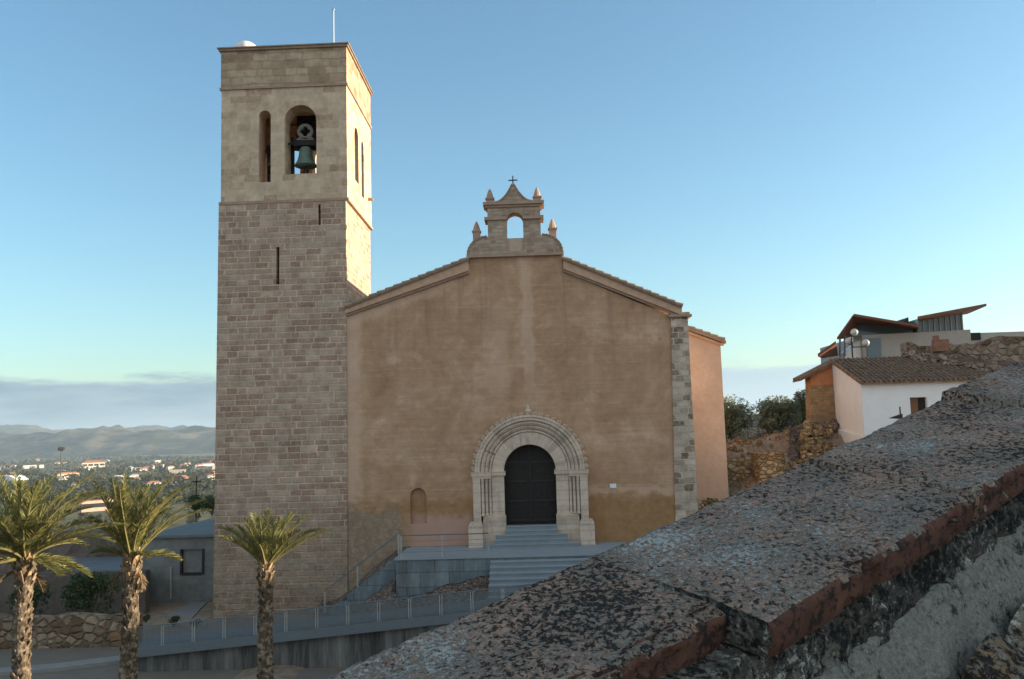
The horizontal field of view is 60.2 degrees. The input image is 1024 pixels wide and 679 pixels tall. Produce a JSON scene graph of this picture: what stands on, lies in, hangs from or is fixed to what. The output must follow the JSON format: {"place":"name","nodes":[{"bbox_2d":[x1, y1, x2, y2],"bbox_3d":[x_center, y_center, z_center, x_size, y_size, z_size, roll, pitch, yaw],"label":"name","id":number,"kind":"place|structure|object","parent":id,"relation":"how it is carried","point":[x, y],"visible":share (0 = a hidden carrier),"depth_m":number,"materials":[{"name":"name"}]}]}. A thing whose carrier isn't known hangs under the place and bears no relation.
{"place":"outdoors","nodes":[
{"label":"outdoors","id":0,"kind":"place"},
{"bbox_2d":[0,424,211,433],"bbox_3d":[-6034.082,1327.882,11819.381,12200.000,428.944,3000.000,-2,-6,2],"label":"mountains","id":1,"kind":"structure","parent":0,"point":[21,429],"depth_m":11589.66,"materials":[{"name":"grey"}]},
{"bbox_2d":[0,425,215,458],"bbox_3d":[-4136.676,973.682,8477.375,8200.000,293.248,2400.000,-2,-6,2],"label":"hills","id":2,"kind":"structure","parent":0,"point":[115,440],"depth_m":7648.88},
{"bbox_2d":[0,646,347,678],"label":"road","id":3,"kind":"structure","parent":0,"point":[48,656],"depth_m":29.57,"materials":[{"name":"grey asphalt"}]},
{"bbox_2d":[0,655,119,675],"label":"kerb","id":4,"kind":"structure","parent":3,"relation":"on","point":[70,665],"depth_m":30.32,"materials":[{"name":"concrete"}]},
{"bbox_2d":[165,602,206,618],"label":"path","id":5,"kind":"structure","parent":0,"point":[190,610],"depth_m":39.15,"materials":[{"name":"grey concrete"}]},
{"bbox_2d":[0,394,844,678],"bbox_3d":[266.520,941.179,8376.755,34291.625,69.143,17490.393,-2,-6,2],"label":"ground","id":6,"kind":"structure","parent":0,"point":[158,612],"depth_m":47.92,"materials":[{"name":"green plant"}]},
{"bbox_2d":[0,464,16,468],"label":"town house","id":7,"kind":"structure","parent":6,"relation":"on","point":[11,465],"depth_m":3325.13,"materials":[{"name":"white paint"}]},
{"bbox_2d":[0,475,28,482],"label":"warehouse","id":8,"kind":"structure","parent":6,"relation":"on","point":[11,479],"depth_m":1723.05,"materials":[{"name":"white"}]},
{"bbox_2d":[5,582,51,614],"bbox_3d":[-20.024,10.945,36.702,1.650,1.635,1.687,-7,-8,42],"label":"dark bush","id":9,"kind":"object","parent":6,"relation":"on","point":[37,593],"visible":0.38,"depth_m":36.66,"materials":[{"name":"green plant"}]},
{"bbox_2d":[22,464,43,468],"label":"town house","id":10,"kind":"structure","parent":6,"relation":"on","point":[28,466],"depth_m":3245.58,"materials":[{"name":"white paint"}]},
{"bbox_2d":[58,447,64,475],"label":"tall pine","id":11,"kind":"object","parent":6,"relation":"on","point":[61,449],"visible":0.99,"depth_m":1987.78,"materials":[{"name":"green plant"}]},
{"bbox_2d":[56,476,68,480],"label":"town house","id":12,"kind":"structure","parent":6,"relation":"on","point":[59,477],"depth_m":1894.40,"materials":[{"name":"white paint"}]},
{"bbox_2d":[0,470,127,678],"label":"palm tree","id":13,"kind":"object","parent":6,"relation":"on","point":[22,545],"visible":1,"depth_m":17.77,"materials":[{"name":"green plant"}]},
{"bbox_2d":[55,472,78,475],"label":"town house","id":14,"kind":"structure","parent":6,"relation":"on","point":[62,473],"depth_m":2044.78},
{"bbox_2d":[0,612,142,648],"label":"rubble wall","id":15,"kind":"structure","parent":6,"relation":"on","point":[77,630],"depth_m":33.55,"materials":[{"name":"stone"}]},
{"bbox_2d":[0,528,143,572],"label":"earthen wall","id":16,"kind":"structure","parent":6,"relation":"on","point":[74,550],"depth_m":46.84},
{"bbox_2d":[0,569,149,614],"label":"yard wall","id":17,"kind":"structure","parent":6,"relation":"on","point":[56,583],"depth_m":39.16,"materials":[{"name":"paint"}]},
{"bbox_2d":[70,519,83,529],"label":"tree","id":18,"kind":"object","parent":6,"relation":"on","point":[81,524],"visible":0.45,"depth_m":684.76,"materials":[{"name":"green plant"}]},
{"bbox_2d":[78,512,88,518],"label":"tree","id":19,"kind":"object","parent":6,"relation":"on","point":[84,515],"visible":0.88,"depth_m":762.35,"materials":[{"name":"green plant"}]},
{"bbox_2d":[59,571,121,613],"bbox_3d":[-17.343,10.634,36.434,2.558,2.196,1.866,-2,-6,2],"label":"round bush","id":20,"kind":"object","parent":6,"relation":"on","point":[88,589],"visible":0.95,"depth_m":36.16,"materials":[{"name":"green plant"}]},
{"bbox_2d":[79,460,104,467],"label":"mansion","id":21,"kind":"structure","parent":6,"relation":"on","point":[96,463],"depth_m":3091.67,"materials":[{"name":"white paint"}]},
{"bbox_2d":[75,498,115,511],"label":"pink house","id":22,"kind":"structure","parent":6,"relation":"on","point":[97,504],"depth_m":927.41,"materials":[{"name":"paint"}]},
{"bbox_2d":[0,455,214,502],"bbox_3d":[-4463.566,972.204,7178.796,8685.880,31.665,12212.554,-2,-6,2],"label":"plain wood","id":23,"kind":"object","parent":6,"relation":"on","point":[207,484],"visible":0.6,"depth_m":1799.65,"materials":[{"name":"green plant"}]},
{"bbox_2d":[71,556,143,570],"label":"roof","id":24,"kind":"structure","parent":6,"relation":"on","point":[101,563],"depth_m":44.34,"materials":[{"name":"grey metal"}]},
{"bbox_2d":[108,607,121,613],"bbox_3d":[-15.626,10.817,34.761,0.562,0.492,0.640,-2,-6,2],"label":"weed","id":25,"kind":"object","parent":6,"relation":"on","point":[112,612],"visible":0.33,"depth_m":34.80,"materials":[{"name":"green plant"}]},
{"bbox_2d":[118,477,139,482],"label":"town house","id":26,"kind":"structure","parent":6,"relation":"on","point":[130,478],"depth_m":1613.71,"materials":[{"name":"white paint"}]},
{"bbox_2d":[128,471,149,474],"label":"town house","id":27,"kind":"structure","parent":6,"relation":"on","point":[138,472],"depth_m":2038.03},
{"bbox_2d":[143,614,150,621],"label":"weed","id":28,"kind":"object","parent":6,"relation":"on","point":[146,617],"visible":0.81,"depth_m":35.41,"materials":[{"name":"green plant"}]},
{"bbox_2d":[139,460,156,463],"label":"town house","id":29,"kind":"structure","parent":6,"relation":"on","point":[145,461],"depth_m":3417.24,"materials":[{"name":"white paint"}]},
{"bbox_2d":[85,472,211,678],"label":"palm tree","id":30,"kind":"object","parent":6,"relation":"on","point":[131,537],"visible":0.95,"depth_m":19.65,"materials":[{"name":"green plant"}]},
{"bbox_2d":[143,481,160,487],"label":"town house","id":31,"kind":"structure","parent":6,"relation":"on","point":[151,482],"depth_m":1383.55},
{"bbox_2d":[162,512,174,521],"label":"tree","id":32,"kind":"object","parent":6,"relation":"on","point":[167,514],"visible":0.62,"depth_m":750.74,"materials":[{"name":"green plant"}]},
{"bbox_2d":[167,616,180,626],"bbox_3d":[-13.731,11.459,35.927,0.561,0.412,0.640,-2,-6,2],"label":"weed","id":33,"kind":"object","parent":6,"relation":"on","point":[175,619],"visible":0.94,"depth_m":35.99,"materials":[{"name":"green plant"}]},
{"bbox_2d":[169,469,185,473],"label":"town house","id":34,"kind":"structure","parent":6,"relation":"on","point":[176,470],"depth_m":2151.34,"materials":[{"name":"white paint"}]},
{"bbox_2d":[143,519,213,603],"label":"block building","id":35,"kind":"structure","parent":6,"relation":"on","point":[188,578],"depth_m":41.61,"materials":[{"name":"grey concrete"}]},
{"bbox_2d":[180,549,203,574],"bbox_3d":[-15.045,10.474,41.702,1.147,1.201,0.300,-2,-6,2],"label":"window","id":36,"kind":"structure","parent":35,"relation":"in","point":[193,559],"depth_m":41.71,"materials":[{"name":"grey glass"}]},
{"bbox_2d":[168,475,188,482],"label":"house","id":37,"kind":"structure","parent":6,"relation":"on","point":[176,477],"depth_m":1576.82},
{"bbox_2d":[191,476,201,521],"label":"utility pole","id":38,"kind":"object","parent":6,"relation":"on","point":[196,519],"visible":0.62,"depth_m":119.79,"materials":[{"name":"brown wood"}]},
{"bbox_2d":[184,495,212,518],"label":"slope bush","id":39,"kind":"object","parent":6,"relation":"on","point":[201,504],"visible":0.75,"depth_m":69.70,"materials":[{"name":"green plant"}]},
{"bbox_2d":[196,466,207,469],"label":"town house","id":40,"kind":"structure","parent":6,"relation":"on","point":[201,467],"depth_m":2383.61,"materials":[{"name":"white paint"}]},
{"bbox_2d":[198,463,213,465],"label":"town house","id":41,"kind":"structure","parent":6,"relation":"on","point":[208,464],"depth_m":2783.26,"materials":[{"name":"white paint"}]},
{"bbox_2d":[204,494,214,515],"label":"slope bush","id":42,"kind":"object","parent":6,"relation":"on","point":[211,498],"visible":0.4,"depth_m":74.72,"materials":[{"name":"green plant"}]},
{"bbox_2d":[218,507,332,678],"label":"palm tree","id":43,"kind":"object","parent":6,"relation":"on","point":[263,549],"visible":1,"depth_m":21.53,"materials":[{"name":"green plant"}]},
{"bbox_2d":[213,8,373,618],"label":"bell tower","id":44,"kind":"structure","parent":6,"relation":"on","point":[294,269],"depth_m":38.74,"materials":[{"name":"stone"}]},
{"bbox_2d":[265,146,270,166],"bbox_3d":[-11.016,-8.256,40.843,1.400,1.330,0.598,-4,-7,22],"label":"bell","id":45,"kind":"object","parent":44,"relation":"hanging from","point":[269,163],"visible":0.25,"depth_m":40.77,"materials":[{"name":"brown metal"}]},
{"bbox_2d":[288,124,316,173],"bbox_3d":[-9.358,-8.619,40.096,0.998,2.350,1.708,9,-12,-59],"label":"bell","id":46,"kind":"object","parent":44,"relation":"hanging from","point":[305,162],"visible":0.95,"depth_m":40.03,"materials":[{"name":"green metal"}]},
{"bbox_2d":[137,583,533,671],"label":"walkway","id":47,"kind":"structure","parent":6,"relation":"on","point":[343,640],"depth_m":29.45,"materials":[{"name":"grey paint"}]},
{"bbox_2d":[320,556,396,617],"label":"side steps","id":48,"kind":"structure","parent":6,"relation":"on","point":[377,581],"depth_m":34.70,"materials":[{"name":"concrete"}]},
{"bbox_2d":[324,533,399,611],"bbox_3d":[-6.120,9.508,36.012,3.120,3.108,0.038,-2,-6,2],"label":"stair railing","id":49,"kind":"object","parent":48,"relation":"on","point":[357,568],"visible":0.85,"depth_m":36.02,"materials":[{"name":"metal"}]},
{"bbox_2d":[314,546,410,615],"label":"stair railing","id":50,"kind":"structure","parent":6,"relation":"on","point":[377,567],"depth_m":36.87,"materials":[{"name":"grey metal"}]},
{"bbox_2d":[352,575,489,613],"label":"rubble slope","id":51,"kind":"structure","parent":6,"relation":"on","point":[387,591],"depth_m":33.64,"materials":[{"name":"grey stone"}]},
{"bbox_2d":[395,541,630,596],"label":"terrace","id":52,"kind":"structure","parent":6,"relation":"on","point":[421,570],"depth_m":34.01,"materials":[{"name":"stone"}]},
{"bbox_2d":[400,533,489,557],"bbox_3d":[-2.603,7.958,34.185,3.450,0.862,0.045,-2,-6,2],"label":"terrace railing","id":53,"kind":"object","parent":52,"relation":"on","point":[441,540],"visible":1,"depth_m":34.19,"materials":[{"name":"metal"}]},
{"bbox_2d":[484,523,579,548],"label":"door steps","id":54,"kind":"structure","parent":52,"relation":"on","point":[532,535],"depth_m":36.48,"materials":[{"name":"grey stone"}]},
{"bbox_2d":[344,176,728,590],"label":"church","id":55,"kind":"structure","parent":6,"relation":"on","point":[498,380],"depth_m":38.03,"materials":[{"name":"paint"}]},
{"bbox_2d":[504,445,556,523],"bbox_3d":[0.786,6.164,37.961,2.200,3.430,0.180,-2,-6,2],"label":"door","id":56,"kind":"structure","parent":55,"relation":"in","point":[530,478],"depth_m":37.88,"materials":[{"name":"wood"}]},
{"bbox_2d":[488,558,588,598],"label":"front steps","id":57,"kind":"structure","parent":6,"relation":"on","point":[503,573],"depth_m":33.16,"materials":[{"name":"grey stone"}]},
{"bbox_2d":[698,497,717,509],"bbox_3d":[8.919,7.700,40.135,1.307,1.178,1.254,-2,-6,2],"label":"dry shrub","id":58,"kind":"object","parent":6,"relation":"on","point":[712,500],"visible":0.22,"depth_m":40.14,"materials":[{"name":"green plant"}]},
{"bbox_2d":[727,457,749,481],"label":"stone wall","id":59,"kind":"structure","parent":6,"relation":"on","point":[738,468],"depth_m":45.20,"materials":[{"name":"brown stone"}]},
{"bbox_2d":[723,394,756,439],"bbox_3d":[12.844,4.717,51.424,2.789,3.132,2.256,-2,-6,2],"label":"hill shrub","id":60,"kind":"object","parent":6,"relation":"on","point":[733,413],"visible":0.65,"depth_m":51.08,"materials":[{"name":"green plant"}]},
{"bbox_2d":[726,414,762,440],"bbox_3d":[15.803,5.353,54.274,5.394,1.626,0.061,-2,-6,2],"label":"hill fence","id":61,"kind":"object","parent":6,"relation":"on","point":[749,427],"visible":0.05,"depth_m":54.29,"materials":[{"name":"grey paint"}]},
{"bbox_2d":[751,452,784,481],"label":"stone wall","id":62,"kind":"structure","parent":6,"relation":"on","point":[766,466],"depth_m":43.72,"materials":[{"name":"beige stone"}]},
{"bbox_2d":[748,395,802,436],"bbox_3d":[15.084,4.602,50.380,3.114,2.940,2.243,-2,-6,2],"label":"hill shrub","id":63,"kind":"object","parent":6,"relation":"on","point":[776,414],"visible":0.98,"depth_m":49.97,"materials":[{"name":"green plant"}]},
{"bbox_2d":[726,425,835,487],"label":"loose stones","id":64,"kind":"object","parent":6,"relation":"on","point":[739,441],"visible":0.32,"depth_m":48.05,"materials":[{"name":"stone"}]},
{"bbox_2d":[726,424,837,491],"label":"dry grass","id":65,"kind":"structure","parent":6,"relation":"on","point":[740,485],"depth_m":47.86,"materials":[{"name":"brown plant"}]},
{"bbox_2d":[792,389,805,425],"bbox_3d":[17.297,4.554,52.296,1.659,3.380,1.656,-2,-6,2],"label":"hill shrub","id":66,"kind":"object","parent":6,"relation":"on","point":[800,397],"visible":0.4,"depth_m":51.99,"materials":[{"name":"green plant"}]},
{"bbox_2d":[788,418,839,460],"bbox_3d":[15.821,5.474,46.217,3.302,2.642,1.983,-2,-6,2],"label":"rock face","id":67,"kind":"object","parent":6,"relation":"on","point":[795,443],"visible":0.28,"depth_m":46.64},
{"bbox_2d":[793,357,839,421],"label":"stone outbuilding","id":68,"kind":"structure","parent":6,"relation":"on","point":[819,396],"depth_m":47.57,"materials":[{"name":"stone"}]},
{"bbox_2d":[799,420,833,461],"bbox_3d":[15.810,5.391,45.881,1.683,2.468,2.496,-4,-7,23],"label":"rock pile","id":69,"kind":"object","parent":6,"relation":"on","point":[812,440],"visible":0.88,"depth_m":45.70,"materials":[{"name":"brown stone"}]},
{"bbox_2d":[845,329,869,356],"bbox_3d":[19.688,2.327,50.031,1.297,5.909,0.680,-5,-7,28],"label":"street lamp","id":70,"kind":"object","parent":6,"relation":"on","point":[849,340],"visible":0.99,"depth_m":50.15,"materials":[{"name":"glass"}]},
{"bbox_2d":[890,407,902,418],"bbox_3d":[17.105,4.532,39.236,0.562,3.082,0.220,-2,-6,2],"label":"post lamp","id":71,"kind":"object","parent":6,"relation":"on","point":[900,415],"visible":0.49,"depth_m":39.25,"materials":[{"name":"metal"}]},
{"bbox_2d":[818,304,1023,388],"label":"modern building","id":72,"kind":"structure","parent":6,"relation":"on","point":[886,337],"depth_m":59.61,"materials":[{"name":"concrete"}]},
{"bbox_2d":[866,338,881,357],"bbox_3d":[24.361,0.704,59.491,0.916,1.593,0.098,-2,-6,2],"label":"window","id":73,"kind":"structure","parent":72,"relation":"in","point":[874,348],"depth_m":59.45,"materials":[{"name":"grey glass"}]},
{"bbox_2d":[852,323,912,337],"bbox_3d":[25.473,-0.701,60.969,4.025,0.975,0.600,-2,-6,2],"label":"window","id":74,"kind":"structure","parent":72,"relation":"in","point":[863,329],"depth_m":60.67,"materials":[{"name":"grey glass"}]},
{"bbox_2d":[971,333,980,339],"bbox_3d":[31.360,-0.215,59.975,0.824,0.485,0.098,-2,-6,2],"label":"window","id":75,"kind":"structure","parent":72,"relation":"in","point":[974,336],"depth_m":59.92,"materials":[{"name":"black glass"}]},
{"bbox_2d":[829,356,1016,442],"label":"white house","id":76,"kind":"structure","parent":6,"relation":"on","point":[872,394],"depth_m":43.83,"materials":[{"name":"white plaster"},{"name":"terracotta tile"}]},
{"bbox_2d":[910,397,925,413],"bbox_3d":[19.941,3.347,43.528,0.820,0.983,0.130,-2,-6,2],"label":"window","id":77,"kind":"structure","parent":76,"relation":"in","point":[917,404],"depth_m":43.51,"materials":[{"name":"brown wood"}]},
{"bbox_2d":[902,349,1002,372],"bbox_3d":[22.799,1.349,45.579,0.897,2.081,5.140,4,-8,-42],"label":"rubble heap","id":78,"kind":"object","parent":6,"relation":"on","point":[942,358],"visible":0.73,"depth_m":45.78,"materials":[{"name":"stone"}]},
{"bbox_2d":[900,336,1023,361],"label":"ruined wall","id":79,"kind":"structure","parent":6,"relation":"on","point":[1002,348],"depth_m":46.29,"materials":[{"name":"stone"}]},
{"bbox_2d":[931,335,949,351],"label":"brick pier","id":80,"kind":"structure","parent":79,"relation":"on","point":[938,344],"depth_m":46.92,"materials":[{"name":"orange brick"}]},
{"bbox_2d":[946,603,1023,678],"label":"rock","id":81,"kind":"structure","parent":6,"relation":"on","point":[994,656],"depth_m":1.52,"materials":[{"name":"stone"},{"name":"mortar"}]},
{"bbox_2d":[326,361,1023,678],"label":"roof parapet","id":82,"kind":"structure","parent":81,"relation":"on","point":[895,550],"depth_m":1.47,"materials":[{"name":"stone"}]},
{"bbox_2d":[0,0,1023,429],"label":"sky","id":83,"kind":"structure","parent":0,"point":[779,172],"materials":[{"name":"blue"}]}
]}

